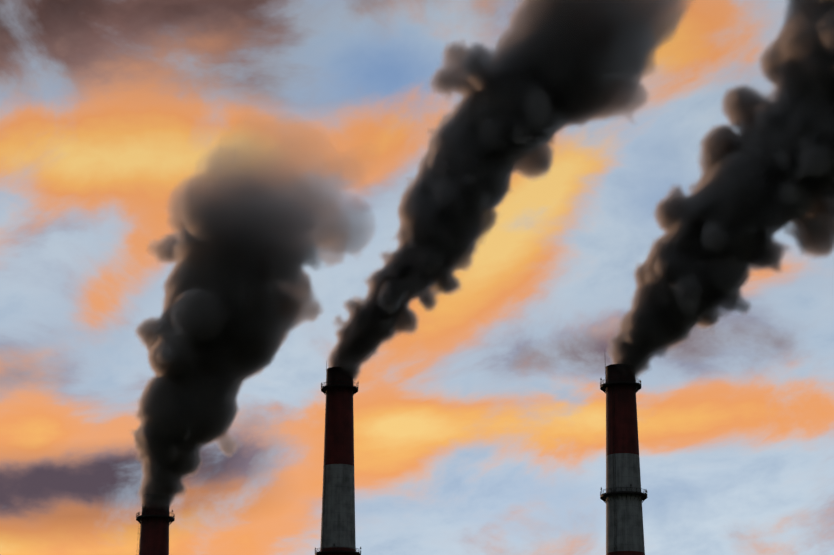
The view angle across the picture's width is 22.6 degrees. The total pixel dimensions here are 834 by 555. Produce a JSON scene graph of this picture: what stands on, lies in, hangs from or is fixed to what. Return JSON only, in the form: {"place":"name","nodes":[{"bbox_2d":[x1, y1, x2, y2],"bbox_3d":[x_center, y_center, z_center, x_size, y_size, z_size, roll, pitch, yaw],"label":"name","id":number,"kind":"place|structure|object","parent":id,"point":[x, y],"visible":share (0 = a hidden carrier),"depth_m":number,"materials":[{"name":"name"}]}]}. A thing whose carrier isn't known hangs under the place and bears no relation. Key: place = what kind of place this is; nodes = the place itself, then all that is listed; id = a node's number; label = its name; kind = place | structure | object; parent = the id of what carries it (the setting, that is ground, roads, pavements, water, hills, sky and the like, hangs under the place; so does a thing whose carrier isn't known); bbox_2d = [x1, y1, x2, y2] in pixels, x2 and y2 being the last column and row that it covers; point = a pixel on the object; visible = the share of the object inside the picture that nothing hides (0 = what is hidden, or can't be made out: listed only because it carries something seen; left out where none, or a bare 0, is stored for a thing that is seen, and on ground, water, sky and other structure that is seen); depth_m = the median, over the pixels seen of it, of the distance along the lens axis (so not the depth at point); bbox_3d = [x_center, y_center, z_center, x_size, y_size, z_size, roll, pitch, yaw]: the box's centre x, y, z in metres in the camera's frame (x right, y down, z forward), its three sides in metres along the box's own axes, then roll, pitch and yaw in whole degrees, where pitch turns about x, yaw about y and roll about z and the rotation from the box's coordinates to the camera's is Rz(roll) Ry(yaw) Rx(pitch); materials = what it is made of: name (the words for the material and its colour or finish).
{"place":"outdoors","nodes":[
{"label":"outdoors","id":0,"kind":"place"},
{"bbox_2d":[136,494,174,554],"bbox_3d":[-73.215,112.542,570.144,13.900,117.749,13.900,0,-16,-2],"label":"chimney","id":1,"kind":"object","parent":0,"point":[154,522],"visible":1,"depth_m":579.21,"materials":[{"name":"paint"}]},
{"bbox_2d":[315,361,360,554],"bbox_3d":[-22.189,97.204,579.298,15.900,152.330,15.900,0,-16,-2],"label":"chimney","id":2,"kind":"object","parent":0,"point":[339,390],"visible":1,"depth_m":588.34,"materials":[{"name":"paint"}]},
{"bbox_2d":[0,0,833,554],"label":"sky","id":3,"kind":"structure","parent":0,"point":[475,211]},
{"bbox_2d":[600,363,647,554],"bbox_3d":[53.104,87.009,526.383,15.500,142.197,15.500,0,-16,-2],"label":"chimney","id":4,"kind":"object","parent":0,"point":[623,497],"visible":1,"depth_m":534.12,"materials":[{"name":"paint"}]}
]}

